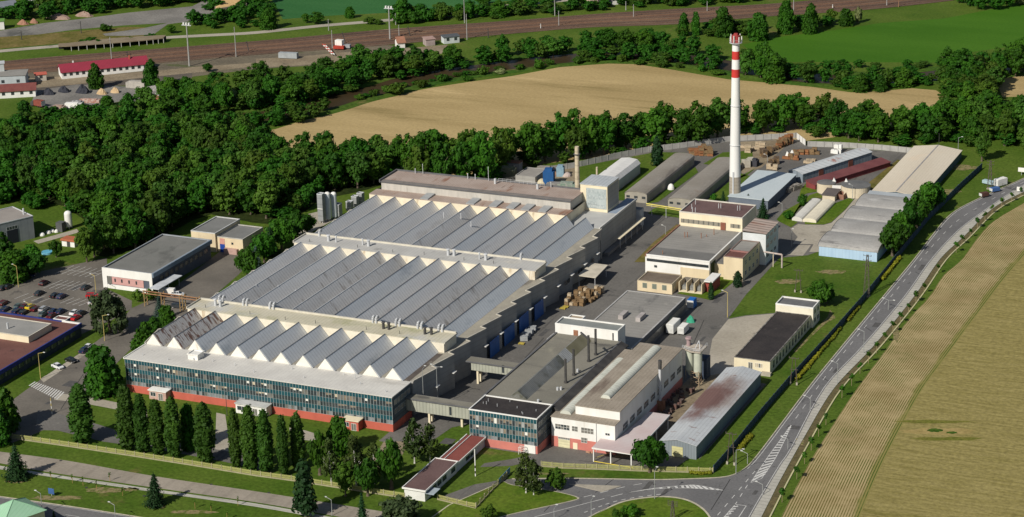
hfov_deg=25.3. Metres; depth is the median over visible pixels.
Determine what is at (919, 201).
leafy tree
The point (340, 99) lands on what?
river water
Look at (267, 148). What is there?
broadleaf tree
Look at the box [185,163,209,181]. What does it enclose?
broadleaf tree
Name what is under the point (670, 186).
white boiler
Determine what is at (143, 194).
broadleaf tree
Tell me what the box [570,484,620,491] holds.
paved island
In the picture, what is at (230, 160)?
broadleaf tree
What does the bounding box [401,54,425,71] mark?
broadleaf tree
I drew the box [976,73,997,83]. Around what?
broadleaf tree
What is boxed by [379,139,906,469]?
factory yard
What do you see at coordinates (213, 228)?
beige workshop
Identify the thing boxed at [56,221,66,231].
cooler unit
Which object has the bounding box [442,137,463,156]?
broadleaf tree
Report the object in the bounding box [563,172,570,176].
pale drum
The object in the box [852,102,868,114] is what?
broadleaf tree
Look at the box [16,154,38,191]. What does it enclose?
broadleaf tree
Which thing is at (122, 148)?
broadleaf tree
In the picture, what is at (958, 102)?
broadleaf tree
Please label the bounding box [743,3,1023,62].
green meadow
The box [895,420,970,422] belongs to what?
crop patch
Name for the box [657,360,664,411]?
exhaust stack
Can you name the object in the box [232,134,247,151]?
broadleaf tree
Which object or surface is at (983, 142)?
leafy tree
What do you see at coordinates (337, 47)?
wagon
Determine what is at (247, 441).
poplar tree
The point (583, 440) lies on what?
window
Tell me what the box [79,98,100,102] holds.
brick stack
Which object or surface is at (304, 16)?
leafy tree
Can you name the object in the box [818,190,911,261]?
barrel roof works
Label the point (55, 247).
leafy tree
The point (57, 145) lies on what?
broadleaf tree
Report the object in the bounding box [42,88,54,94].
coal heap
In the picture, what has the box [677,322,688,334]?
box trailer
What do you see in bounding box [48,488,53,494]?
road sign
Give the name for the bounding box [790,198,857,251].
concrete apron
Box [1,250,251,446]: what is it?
service street
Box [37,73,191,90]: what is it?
dark embankment
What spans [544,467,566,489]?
bush
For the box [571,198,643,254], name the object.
loading annex
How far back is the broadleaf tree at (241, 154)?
855.29 m
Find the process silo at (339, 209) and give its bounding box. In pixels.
[337,202,342,217]
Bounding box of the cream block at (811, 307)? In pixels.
[776,296,819,327]
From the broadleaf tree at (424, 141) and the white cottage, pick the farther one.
the white cottage
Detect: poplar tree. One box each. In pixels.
[66,383,95,443]
[114,384,135,449]
[130,393,150,452]
[147,399,166,454]
[163,395,182,458]
[192,401,216,464]
[227,407,242,467]
[238,404,258,470]
[254,409,274,472]
[275,414,289,474]
[288,410,306,467]
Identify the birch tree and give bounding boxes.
[321,437,341,480]
[341,434,365,486]
[363,441,380,483]
[401,418,424,463]
[419,423,440,461]
[514,451,537,492]
[524,459,543,494]
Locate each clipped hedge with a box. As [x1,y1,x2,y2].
[689,470,711,474]
[737,433,752,449]
[795,351,821,379]
[819,326,841,351]
[846,305,859,321]
[881,255,901,279]
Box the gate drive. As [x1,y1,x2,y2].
[444,479,514,499]
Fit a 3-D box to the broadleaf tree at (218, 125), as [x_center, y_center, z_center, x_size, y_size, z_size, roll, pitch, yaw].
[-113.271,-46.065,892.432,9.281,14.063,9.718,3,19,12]
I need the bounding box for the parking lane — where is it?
[35,409,268,470]
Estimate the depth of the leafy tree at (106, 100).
971.80 m
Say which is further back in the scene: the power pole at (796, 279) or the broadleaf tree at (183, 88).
the broadleaf tree at (183, 88)
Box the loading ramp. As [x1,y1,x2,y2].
[58,35,165,50]
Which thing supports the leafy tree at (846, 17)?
on the ground at (766, 292)
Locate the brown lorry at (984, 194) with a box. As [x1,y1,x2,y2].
[979,191,988,197]
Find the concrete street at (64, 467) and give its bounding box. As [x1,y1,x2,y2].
[0,452,392,516]
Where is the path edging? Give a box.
[769,195,1023,516]
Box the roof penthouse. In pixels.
[555,316,624,342]
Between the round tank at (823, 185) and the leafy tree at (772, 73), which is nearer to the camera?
the round tank at (823, 185)
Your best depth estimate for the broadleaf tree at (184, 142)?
873.13 m
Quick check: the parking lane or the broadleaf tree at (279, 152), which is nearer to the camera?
the parking lane
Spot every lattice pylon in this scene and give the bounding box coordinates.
[670,500,677,516]
[863,254,871,297]
[986,160,992,188]
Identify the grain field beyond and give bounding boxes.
[998,76,1023,96]
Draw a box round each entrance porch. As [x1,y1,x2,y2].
[147,386,170,400]
[234,399,271,415]
[344,415,363,430]
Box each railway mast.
[182,22,190,65]
[384,6,393,38]
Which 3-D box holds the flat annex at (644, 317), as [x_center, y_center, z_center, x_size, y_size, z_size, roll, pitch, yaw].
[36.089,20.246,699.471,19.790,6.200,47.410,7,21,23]
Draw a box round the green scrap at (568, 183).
[557,181,574,186]
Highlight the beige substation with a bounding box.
[637,271,681,293]
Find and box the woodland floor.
[5,140,380,256]
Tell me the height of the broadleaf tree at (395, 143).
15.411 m
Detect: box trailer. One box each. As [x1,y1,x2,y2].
[666,317,679,333]
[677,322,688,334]
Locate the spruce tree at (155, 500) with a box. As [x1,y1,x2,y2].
[142,473,167,510]
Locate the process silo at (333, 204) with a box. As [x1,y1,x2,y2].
[331,192,336,218]
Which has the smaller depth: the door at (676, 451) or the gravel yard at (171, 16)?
the door at (676, 451)
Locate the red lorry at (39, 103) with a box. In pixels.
[30,99,44,107]
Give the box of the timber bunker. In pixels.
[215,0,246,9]
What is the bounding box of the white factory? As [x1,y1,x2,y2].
[550,342,682,454]
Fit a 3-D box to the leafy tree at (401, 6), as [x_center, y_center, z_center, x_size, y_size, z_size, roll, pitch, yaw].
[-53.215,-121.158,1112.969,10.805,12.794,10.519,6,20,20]
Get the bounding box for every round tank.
[817,178,840,193]
[841,178,870,197]
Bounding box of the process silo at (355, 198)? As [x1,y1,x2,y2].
[351,195,358,207]
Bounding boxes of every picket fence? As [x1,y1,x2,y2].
[10,433,404,496]
[437,471,506,508]
[541,461,713,472]
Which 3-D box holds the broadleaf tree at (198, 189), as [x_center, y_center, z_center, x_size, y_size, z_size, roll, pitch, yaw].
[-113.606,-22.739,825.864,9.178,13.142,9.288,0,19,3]
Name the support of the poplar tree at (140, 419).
on the ground at (766, 292)
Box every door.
[158,393,162,400]
[220,244,224,251]
[351,423,355,430]
[524,444,535,453]
[672,446,682,457]
[687,300,692,307]
[748,362,752,368]
[848,159,852,166]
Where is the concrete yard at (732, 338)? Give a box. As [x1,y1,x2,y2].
[709,314,772,374]
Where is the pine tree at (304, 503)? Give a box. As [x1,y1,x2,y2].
[291,458,317,516]
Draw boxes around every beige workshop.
[191,216,239,251]
[217,224,262,254]
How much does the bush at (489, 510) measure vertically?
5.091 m
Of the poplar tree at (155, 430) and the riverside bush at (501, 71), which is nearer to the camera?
the poplar tree at (155, 430)
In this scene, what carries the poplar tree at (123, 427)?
on the ground at (766, 292)
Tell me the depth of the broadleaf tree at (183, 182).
826.99 m
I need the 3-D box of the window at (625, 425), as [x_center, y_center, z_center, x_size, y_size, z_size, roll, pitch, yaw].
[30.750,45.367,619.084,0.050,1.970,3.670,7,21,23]
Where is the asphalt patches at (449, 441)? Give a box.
[32,265,924,494]
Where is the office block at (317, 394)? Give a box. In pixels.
[123,343,411,431]
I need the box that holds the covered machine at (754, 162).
[751,158,758,166]
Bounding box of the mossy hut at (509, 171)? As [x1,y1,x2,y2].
[499,165,516,178]
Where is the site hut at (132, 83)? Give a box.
[125,80,144,87]
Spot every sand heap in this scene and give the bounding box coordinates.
[96,88,106,94]
[110,87,119,92]
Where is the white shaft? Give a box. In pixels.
[568,314,585,318]
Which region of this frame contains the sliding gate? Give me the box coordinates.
[499,467,509,482]
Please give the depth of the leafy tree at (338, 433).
616.48 m
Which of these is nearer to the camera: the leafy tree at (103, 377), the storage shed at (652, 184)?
the leafy tree at (103, 377)
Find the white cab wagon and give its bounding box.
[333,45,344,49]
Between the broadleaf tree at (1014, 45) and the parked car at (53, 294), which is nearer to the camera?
the parked car at (53, 294)
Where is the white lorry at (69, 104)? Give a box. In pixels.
[65,102,80,108]
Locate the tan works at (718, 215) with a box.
[679,198,755,239]
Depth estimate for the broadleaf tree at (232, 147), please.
871.24 m
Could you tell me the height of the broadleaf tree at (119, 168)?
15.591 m
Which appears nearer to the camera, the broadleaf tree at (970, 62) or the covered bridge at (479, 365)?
the covered bridge at (479, 365)
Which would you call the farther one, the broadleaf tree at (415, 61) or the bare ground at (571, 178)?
the broadleaf tree at (415, 61)
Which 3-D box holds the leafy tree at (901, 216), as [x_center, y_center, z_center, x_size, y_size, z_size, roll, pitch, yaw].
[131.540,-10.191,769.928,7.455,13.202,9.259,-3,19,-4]
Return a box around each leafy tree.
[0,231,14,260]
[0,247,29,284]
[0,386,21,432]
[0,407,11,447]
[16,100,32,121]
[21,243,40,259]
[24,253,47,276]
[48,239,61,256]
[74,227,93,262]
[75,217,107,257]
[83,344,124,400]
[86,63,104,89]
[98,213,126,253]
[100,95,114,106]
[120,207,147,248]
[129,321,152,350]
[141,58,158,86]
[145,199,170,234]
[146,316,161,332]
[157,304,176,327]
[165,24,175,32]
[179,402,194,451]
[202,63,212,70]
[234,246,259,274]
[249,231,277,262]
[258,7,277,29]
[264,216,296,249]
[283,209,307,238]
[301,13,308,21]
[304,213,316,231]
[306,429,327,475]
[307,11,324,23]
[324,415,350,456]
[332,461,354,495]
[344,6,355,18]
[353,457,380,496]
[375,437,403,489]
[394,0,412,18]
[403,144,429,171]
[429,140,454,173]
[450,140,474,175]
[466,130,496,177]
[487,0,510,18]
[490,126,515,166]
[630,436,668,472]
[671,108,694,141]
[677,12,689,36]
[684,100,714,140]
[691,11,700,35]
[710,193,717,199]
[714,6,734,37]
[746,12,769,41]
[762,55,786,83]
[776,0,796,34]
[801,2,818,34]
[806,279,833,302]
[825,289,835,303]
[838,8,855,26]
[851,72,869,92]
[872,75,887,92]
[878,218,911,255]
[891,67,917,87]
[891,209,913,246]
[902,202,923,238]
[903,191,930,227]
[915,181,938,209]
[932,182,946,206]
[974,127,991,161]
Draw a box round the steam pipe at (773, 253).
[762,251,782,267]
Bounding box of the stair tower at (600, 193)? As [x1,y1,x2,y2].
[580,174,618,212]
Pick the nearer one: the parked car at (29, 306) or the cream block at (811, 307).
the cream block at (811, 307)
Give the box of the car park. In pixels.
[0,258,131,333]
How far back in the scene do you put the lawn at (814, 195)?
827.47 m
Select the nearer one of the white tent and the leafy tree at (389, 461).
the leafy tree at (389, 461)
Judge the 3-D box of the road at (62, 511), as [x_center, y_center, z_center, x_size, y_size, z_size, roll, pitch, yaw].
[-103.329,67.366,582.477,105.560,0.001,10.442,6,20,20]
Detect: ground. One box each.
[0,0,1023,516]
[28,45,406,85]
[286,212,332,235]
[536,167,574,181]
[615,374,719,457]
[740,140,783,173]
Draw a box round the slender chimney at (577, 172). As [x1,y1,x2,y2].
[574,146,579,187]
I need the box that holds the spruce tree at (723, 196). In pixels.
[719,191,726,201]
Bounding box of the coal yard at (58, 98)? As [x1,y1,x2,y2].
[32,84,156,108]
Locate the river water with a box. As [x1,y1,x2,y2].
[47,52,1023,131]
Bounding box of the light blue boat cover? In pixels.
[982,179,993,185]
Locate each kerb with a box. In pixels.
[0,496,138,516]
[512,178,1023,479]
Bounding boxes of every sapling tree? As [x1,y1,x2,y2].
[779,487,785,494]
[802,452,806,463]
[808,436,814,445]
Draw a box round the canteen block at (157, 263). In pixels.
[102,234,211,292]
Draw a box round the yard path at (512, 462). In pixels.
[481,453,543,466]
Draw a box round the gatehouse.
[402,434,485,501]
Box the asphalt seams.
[61,250,920,511]
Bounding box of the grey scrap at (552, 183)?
[546,181,559,184]
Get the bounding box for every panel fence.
[500,176,515,180]
[551,132,796,170]
[713,164,981,471]
[796,133,805,145]
[807,141,911,152]
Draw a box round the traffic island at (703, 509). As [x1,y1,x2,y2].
[589,496,710,516]
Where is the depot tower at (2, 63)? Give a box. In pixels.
[0,61,4,71]
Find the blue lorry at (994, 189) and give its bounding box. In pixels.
[989,186,999,192]
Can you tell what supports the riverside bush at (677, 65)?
on the ground at (766, 292)
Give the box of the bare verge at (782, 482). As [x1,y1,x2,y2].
[762,192,1023,516]
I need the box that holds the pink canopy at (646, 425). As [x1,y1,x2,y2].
[592,412,669,465]
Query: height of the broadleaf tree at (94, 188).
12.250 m
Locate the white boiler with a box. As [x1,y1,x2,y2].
[668,184,673,189]
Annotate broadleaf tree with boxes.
[0,119,19,133]
[0,132,17,146]
[0,138,19,161]
[0,149,20,180]
[2,123,22,143]
[14,140,34,153]
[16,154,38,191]
[18,144,43,162]
[19,124,38,139]
[25,124,49,144]
[31,160,61,200]
[35,140,46,157]
[43,130,71,158]
[43,161,65,176]
[44,149,75,166]
[49,176,72,205]
[53,119,72,132]
[59,126,80,154]
[63,166,83,180]
[65,153,90,171]
[66,116,93,139]
[69,171,90,197]
[69,189,98,216]
[71,138,100,159]
[77,130,100,146]
[77,139,98,162]
[81,116,102,141]
[83,162,112,187]
[86,190,120,213]
[88,199,119,219]
[90,178,107,192]
[93,142,120,174]
[95,175,123,200]
[95,214,107,248]
[96,114,126,138]
[102,130,121,146]
[106,104,121,116]
[108,160,133,177]
[110,139,128,153]
[113,104,136,129]
[113,151,137,173]
[114,182,141,218]
[115,168,144,186]
[116,130,140,152]
[118,92,137,110]
[119,144,139,161]
[121,122,144,145]
[121,172,146,196]
[125,205,148,220]
[132,160,156,185]
[132,192,147,206]
[133,86,156,110]
[133,157,141,162]
[134,122,153,145]
[134,146,150,160]
[137,156,159,172]
[137,189,168,232]
[142,105,167,125]
[142,165,168,192]
[145,113,164,128]
[146,99,168,113]
[146,122,171,144]
[146,130,173,155]
[149,145,170,166]
[151,179,176,199]
[152,115,180,145]
[155,76,180,94]
[157,87,173,99]
[159,157,190,176]
[160,88,185,112]
[165,165,181,180]
[166,196,186,226]
[168,170,187,188]
[170,145,190,161]
[171,110,192,125]
[171,137,193,153]
[172,173,191,199]
[177,75,195,89]
[177,117,188,141]
[178,77,195,93]
[179,113,202,143]
[182,148,211,175]
[185,82,211,101]
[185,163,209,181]
[187,178,210,212]
[190,124,207,148]
[192,93,215,112]
[194,111,209,126]
[194,147,210,153]
[201,129,228,150]
[202,111,227,132]
[202,171,222,199]
[204,71,229,86]
[207,147,232,167]
[210,77,232,88]
[210,162,231,178]
[211,81,231,94]
[211,179,238,214]
[213,122,232,141]
[214,82,233,111]
[217,152,238,172]
[217,167,239,184]
[222,113,232,129]
[222,141,239,158]
[228,120,252,145]
[230,116,255,129]
[231,69,253,90]
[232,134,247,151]
[233,179,259,214]
[235,164,262,186]
[236,148,249,169]
[241,148,269,168]
[242,76,263,91]
[242,80,262,108]
[242,132,266,150]
[247,60,273,74]
[248,123,276,141]
[252,179,279,218]
[254,64,272,83]
[255,156,282,174]
[256,170,290,202]
[259,143,277,158]
[261,74,281,103]
[265,135,290,152]
[271,151,296,168]
[274,146,290,156]
[276,65,293,81]
[277,159,305,193]
[279,80,301,100]
[280,147,298,161]
[282,74,304,85]
[289,130,315,148]
[292,145,313,172]
[294,71,310,80]
[296,158,318,185]
[298,141,316,156]
[300,78,319,100]
[302,156,326,176]
[303,61,323,74]
[309,66,326,84]
[313,130,335,143]
[314,136,337,153]
[314,143,342,163]
[316,56,334,68]
[319,152,347,189]
[321,66,343,86]
[331,59,351,80]
[337,55,362,67]
[338,141,348,152]
[342,150,370,187]
[343,135,358,143]
[344,67,362,84]
[345,136,370,152]
[350,43,371,61]
[364,51,383,71]
[365,151,387,183]
[366,134,381,152]
[370,134,388,151]
[376,145,394,170]
[377,53,400,77]
[379,48,401,60]
[383,134,406,166]
[390,12,406,23]
[398,133,414,166]
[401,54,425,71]
[404,45,424,59]
[405,11,423,23]
[410,131,434,156]
[417,7,435,21]
[423,129,449,141]
[425,51,445,66]
[432,2,453,16]
[434,10,445,20]
[442,44,461,60]
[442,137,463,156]
[452,9,467,20]
[457,128,476,146]
[465,3,477,18]
[471,131,492,148]
[479,1,490,10]
[491,127,520,159]
[515,120,542,153]
[517,120,543,166]
[536,127,561,161]
[543,1,558,12]
[543,36,563,56]
[544,110,572,156]
[563,125,588,160]
[567,107,586,130]
[580,115,602,156]
[582,114,599,143]
[596,116,616,154]
[598,28,617,47]
[598,110,619,149]
[612,113,637,148]
[614,28,634,49]
[628,111,648,138]
[633,29,653,45]
[640,108,671,142]
[655,100,677,133]
[663,0,676,5]
[677,108,691,141]
[704,108,720,138]
[709,97,730,137]
[726,97,749,130]
[740,48,754,59]
[740,50,754,74]
[749,56,766,77]
[751,98,775,132]
[752,99,772,127]
[753,40,771,52]
[753,45,774,59]
[765,52,786,69]
[770,94,795,131]
[787,92,809,123]
[793,103,820,129]
[796,63,817,82]
[811,92,830,118]
[824,97,848,126]
[835,108,856,138]
[847,111,870,140]
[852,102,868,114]
[862,99,884,111]
[865,110,892,142]
[889,104,905,128]
[891,106,915,135]
[909,102,930,127]
[917,112,940,143]
[929,103,946,118]
[935,97,957,122]
[935,116,955,140]
[937,45,953,65]
[938,77,955,89]
[939,65,963,83]
[940,56,960,68]
[940,80,961,96]
[949,48,971,66]
[951,96,967,126]
[955,80,976,100]
[956,74,977,86]
[956,102,978,129]
[959,116,982,135]
[960,56,984,71]
[967,100,991,116]
[968,64,986,76]
[973,55,988,68]
[974,74,998,88]
[974,80,997,96]
[975,89,1002,113]
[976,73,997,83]
[976,112,995,133]
[983,61,1003,77]
[985,66,1005,87]
[988,57,1007,64]
[989,47,1007,60]
[992,101,1018,116]
[993,108,1016,145]
[994,109,1016,121]
[995,59,1009,78]
[1001,42,1023,52]
[1005,49,1019,70]
[1007,47,1023,76]
[1010,94,1023,106]
[1013,101,1023,122]
[1013,119,1023,133]
[1015,36,1023,51]
[1017,127,1023,146]
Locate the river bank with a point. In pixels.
(408, 90)
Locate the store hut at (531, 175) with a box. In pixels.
[515,167,543,182]
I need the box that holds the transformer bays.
[679,277,704,293]
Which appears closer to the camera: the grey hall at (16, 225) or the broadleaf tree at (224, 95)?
the grey hall at (16, 225)
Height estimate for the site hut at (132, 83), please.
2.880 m
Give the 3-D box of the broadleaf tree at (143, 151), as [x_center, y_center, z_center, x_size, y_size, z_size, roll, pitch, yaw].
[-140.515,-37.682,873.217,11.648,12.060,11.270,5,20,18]
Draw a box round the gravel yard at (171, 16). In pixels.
[0,0,248,36]
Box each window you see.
[6,225,17,230]
[255,382,260,387]
[290,387,295,392]
[296,388,301,393]
[386,401,391,406]
[494,418,499,423]
[500,419,505,424]
[506,420,511,425]
[512,421,518,426]
[555,423,569,430]
[572,426,577,431]
[581,427,593,434]
[581,437,586,442]
[623,420,627,430]
[630,413,634,423]
[637,406,641,415]
[644,399,648,408]
[664,378,668,387]
[670,372,674,381]
[755,363,762,367]
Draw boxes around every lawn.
[434,481,576,516]
[579,152,679,182]
[592,497,707,516]
[619,167,653,199]
[635,224,677,261]
[648,206,678,217]
[649,167,697,202]
[678,277,732,299]
[704,151,752,164]
[707,173,749,200]
[777,203,800,226]
[795,193,821,211]
[799,184,816,195]
[805,198,853,223]
[869,160,899,188]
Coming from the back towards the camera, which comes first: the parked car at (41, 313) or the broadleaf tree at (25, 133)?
the broadleaf tree at (25, 133)
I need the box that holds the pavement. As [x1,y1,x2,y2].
[41,351,87,381]
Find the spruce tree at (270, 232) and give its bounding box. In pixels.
[266,225,282,257]
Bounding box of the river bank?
[47,49,1023,130]
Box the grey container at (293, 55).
[278,51,298,58]
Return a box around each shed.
[0,18,4,29]
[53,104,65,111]
[57,55,147,78]
[60,235,77,247]
[624,153,694,202]
[659,366,761,459]
[668,157,740,208]
[728,170,796,209]
[734,311,810,376]
[788,147,871,182]
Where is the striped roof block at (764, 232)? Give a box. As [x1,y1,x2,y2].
[742,218,778,264]
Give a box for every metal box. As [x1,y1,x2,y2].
[520,335,527,340]
[521,331,530,337]
[525,328,533,334]
[528,325,536,331]
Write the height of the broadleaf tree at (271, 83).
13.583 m
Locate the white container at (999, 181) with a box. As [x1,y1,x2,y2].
[993,176,1007,186]
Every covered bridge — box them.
[405,394,474,426]
[466,356,518,383]
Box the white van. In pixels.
[159,287,175,295]
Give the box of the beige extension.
[714,239,759,280]
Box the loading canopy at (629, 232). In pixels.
[603,217,645,255]
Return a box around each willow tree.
[88,287,128,335]
[378,494,422,516]
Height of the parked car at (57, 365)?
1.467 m
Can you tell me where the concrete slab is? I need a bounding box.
[786,245,810,255]
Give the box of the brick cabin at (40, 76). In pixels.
[34,71,46,80]
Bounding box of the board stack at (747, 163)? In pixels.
[744,159,750,167]
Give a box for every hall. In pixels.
[0,206,34,242]
[0,312,81,384]
[144,195,601,414]
[369,164,584,223]
[482,329,628,413]
[872,145,962,194]
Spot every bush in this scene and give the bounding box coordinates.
[78,37,100,45]
[99,23,112,30]
[131,289,143,301]
[144,288,157,299]
[354,93,362,99]
[369,89,379,95]
[381,85,388,92]
[386,82,407,93]
[414,79,428,87]
[434,73,448,81]
[460,75,473,80]
[476,65,489,74]
[479,503,497,516]
[494,68,505,73]
[514,64,525,69]
[534,58,544,68]
[544,58,554,64]
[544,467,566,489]
[572,56,583,63]
[590,56,598,61]
[612,508,624,516]
[617,54,625,61]
[620,503,639,516]
[632,59,645,64]
[655,57,669,66]
[675,63,682,67]
[698,64,707,71]
[709,69,724,74]
[782,210,794,218]
[797,194,807,205]
[826,8,837,18]
[854,6,862,22]
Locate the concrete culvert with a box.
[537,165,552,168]
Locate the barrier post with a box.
[474,449,475,475]
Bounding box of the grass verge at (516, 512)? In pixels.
[432,481,578,516]
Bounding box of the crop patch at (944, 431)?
[900,428,975,434]
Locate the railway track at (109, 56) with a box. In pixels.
[4,0,938,70]
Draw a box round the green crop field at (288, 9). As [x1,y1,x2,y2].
[272,0,510,18]
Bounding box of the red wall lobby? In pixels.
[704,273,720,291]
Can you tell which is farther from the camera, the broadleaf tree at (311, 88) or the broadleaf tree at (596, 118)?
the broadleaf tree at (311, 88)
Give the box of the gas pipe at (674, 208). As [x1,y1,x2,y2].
[646,203,680,210]
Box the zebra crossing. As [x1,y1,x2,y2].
[29,382,63,398]
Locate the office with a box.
[468,395,552,453]
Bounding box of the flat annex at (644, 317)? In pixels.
[594,290,685,349]
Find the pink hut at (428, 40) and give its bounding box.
[422,36,435,45]
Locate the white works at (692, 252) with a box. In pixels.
[645,224,741,278]
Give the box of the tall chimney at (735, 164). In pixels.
[729,33,742,193]
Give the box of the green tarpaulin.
[686,315,694,322]
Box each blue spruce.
[153,296,161,317]
[253,246,263,269]
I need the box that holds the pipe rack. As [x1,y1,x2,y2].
[142,289,199,311]
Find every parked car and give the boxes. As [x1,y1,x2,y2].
[0,299,9,305]
[0,305,10,311]
[4,283,13,289]
[11,307,21,313]
[12,303,22,308]
[18,309,28,314]
[24,303,35,309]
[30,305,40,311]
[33,290,44,295]
[37,311,47,316]
[38,280,49,285]
[38,305,49,311]
[46,312,57,318]
[48,308,56,313]
[49,292,58,297]
[51,362,63,369]
[55,308,66,314]
[56,293,66,298]
[64,356,77,362]
[69,309,78,314]
[70,314,81,320]
[75,310,86,314]
[78,347,88,353]
[80,284,90,290]
[85,292,98,297]
[170,302,184,307]
[171,291,184,296]
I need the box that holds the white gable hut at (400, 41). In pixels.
[394,36,405,47]
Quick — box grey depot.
[0,69,28,83]
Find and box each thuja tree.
[650,136,663,165]
[707,282,713,299]
[732,271,742,287]
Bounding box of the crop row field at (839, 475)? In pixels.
[781,203,1023,516]
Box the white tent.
[599,157,640,189]
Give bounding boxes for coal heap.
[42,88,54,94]
[58,85,70,92]
[75,84,90,93]
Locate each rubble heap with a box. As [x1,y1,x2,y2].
[17,19,28,24]
[48,13,70,19]
[75,11,92,16]
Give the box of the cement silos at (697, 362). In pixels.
[683,336,709,386]
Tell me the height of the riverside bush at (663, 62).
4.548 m
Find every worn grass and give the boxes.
[33,495,81,499]
[87,487,125,492]
[124,487,137,490]
[171,510,218,513]
[775,279,799,283]
[816,270,845,273]
[893,323,898,342]
[944,189,961,193]
[952,165,976,169]
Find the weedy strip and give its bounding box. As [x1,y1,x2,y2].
[0,27,145,47]
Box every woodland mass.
[0,0,1017,248]
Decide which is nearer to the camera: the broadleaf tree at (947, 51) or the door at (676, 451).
the door at (676, 451)
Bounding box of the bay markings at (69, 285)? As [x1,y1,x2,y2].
[17,266,100,305]
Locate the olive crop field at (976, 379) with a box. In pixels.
[860,256,1023,516]
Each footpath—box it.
[0,466,328,516]
[54,394,146,414]
[215,413,228,450]
[289,427,315,440]
[374,441,408,466]
[751,186,1023,516]
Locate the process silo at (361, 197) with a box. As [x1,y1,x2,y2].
[356,191,364,203]
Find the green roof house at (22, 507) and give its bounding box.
[0,497,46,516]
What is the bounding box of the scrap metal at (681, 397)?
[658,387,694,420]
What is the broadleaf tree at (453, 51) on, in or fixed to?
on the ground at (766, 292)
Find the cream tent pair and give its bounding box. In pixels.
[792,198,834,222]
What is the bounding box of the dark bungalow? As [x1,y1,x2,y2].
[0,0,15,8]
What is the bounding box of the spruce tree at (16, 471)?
[1,443,31,483]
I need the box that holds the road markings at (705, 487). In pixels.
[535,179,1023,516]
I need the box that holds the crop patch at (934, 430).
[927,428,942,431]
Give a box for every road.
[0,0,567,51]
[0,497,133,516]
[28,63,251,87]
[492,179,1023,516]
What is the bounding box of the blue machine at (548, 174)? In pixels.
[543,167,554,183]
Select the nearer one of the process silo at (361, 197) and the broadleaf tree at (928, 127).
the process silo at (361, 197)
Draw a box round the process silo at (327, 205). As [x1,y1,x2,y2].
[325,192,330,220]
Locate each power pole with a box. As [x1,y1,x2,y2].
[726,432,736,465]
[789,356,798,384]
[794,269,802,292]
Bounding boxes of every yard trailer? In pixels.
[786,185,794,192]
[792,183,802,190]
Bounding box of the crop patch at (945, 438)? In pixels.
[911,437,980,440]
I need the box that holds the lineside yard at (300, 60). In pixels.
[256,45,446,67]
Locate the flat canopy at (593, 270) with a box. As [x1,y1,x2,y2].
[577,263,607,277]
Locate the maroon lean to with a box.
[805,157,890,189]
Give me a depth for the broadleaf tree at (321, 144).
862.86 m
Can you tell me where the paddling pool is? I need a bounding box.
[41,250,51,254]
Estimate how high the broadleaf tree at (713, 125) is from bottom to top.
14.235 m
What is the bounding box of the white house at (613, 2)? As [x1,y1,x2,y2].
[608,0,617,4]
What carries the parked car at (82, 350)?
on the pavement
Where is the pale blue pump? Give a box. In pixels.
[556,164,564,176]
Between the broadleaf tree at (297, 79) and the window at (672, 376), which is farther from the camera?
the broadleaf tree at (297, 79)
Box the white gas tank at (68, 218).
[64,211,72,228]
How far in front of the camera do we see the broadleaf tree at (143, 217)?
798.16 m
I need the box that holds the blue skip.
[687,297,696,308]
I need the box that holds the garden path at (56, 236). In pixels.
[34,229,78,243]
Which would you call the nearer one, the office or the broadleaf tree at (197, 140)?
the office
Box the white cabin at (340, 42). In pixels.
[335,39,343,45]
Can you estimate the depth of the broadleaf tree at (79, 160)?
858.27 m
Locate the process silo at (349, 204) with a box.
[345,200,353,210]
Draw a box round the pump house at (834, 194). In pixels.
[821,187,845,200]
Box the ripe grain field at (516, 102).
[271,64,940,174]
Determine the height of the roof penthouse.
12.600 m
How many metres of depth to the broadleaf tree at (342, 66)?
1000.67 m
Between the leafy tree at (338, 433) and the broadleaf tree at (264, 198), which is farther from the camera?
the broadleaf tree at (264, 198)
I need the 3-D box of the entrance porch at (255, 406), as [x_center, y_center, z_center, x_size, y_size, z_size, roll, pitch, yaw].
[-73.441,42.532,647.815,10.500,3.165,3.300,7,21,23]
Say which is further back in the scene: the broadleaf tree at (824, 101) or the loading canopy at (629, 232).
the broadleaf tree at (824, 101)
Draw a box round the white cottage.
[0,82,36,98]
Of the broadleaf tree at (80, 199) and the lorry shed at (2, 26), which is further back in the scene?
the lorry shed at (2, 26)
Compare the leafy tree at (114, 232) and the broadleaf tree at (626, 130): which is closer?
the leafy tree at (114, 232)
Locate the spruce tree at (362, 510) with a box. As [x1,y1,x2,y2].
[356,493,368,516]
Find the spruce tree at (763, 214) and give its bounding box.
[756,198,769,218]
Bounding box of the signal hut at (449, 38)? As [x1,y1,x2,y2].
[441,33,459,43]
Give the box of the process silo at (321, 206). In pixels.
[317,192,325,222]
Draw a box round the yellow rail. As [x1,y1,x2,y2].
[594,453,629,467]
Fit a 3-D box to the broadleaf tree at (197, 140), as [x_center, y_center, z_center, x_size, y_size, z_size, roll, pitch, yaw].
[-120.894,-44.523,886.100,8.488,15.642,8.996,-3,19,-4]
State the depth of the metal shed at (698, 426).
629.99 m
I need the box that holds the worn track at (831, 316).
[794,310,834,351]
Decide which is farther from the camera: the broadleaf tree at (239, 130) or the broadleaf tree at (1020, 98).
the broadleaf tree at (1020, 98)

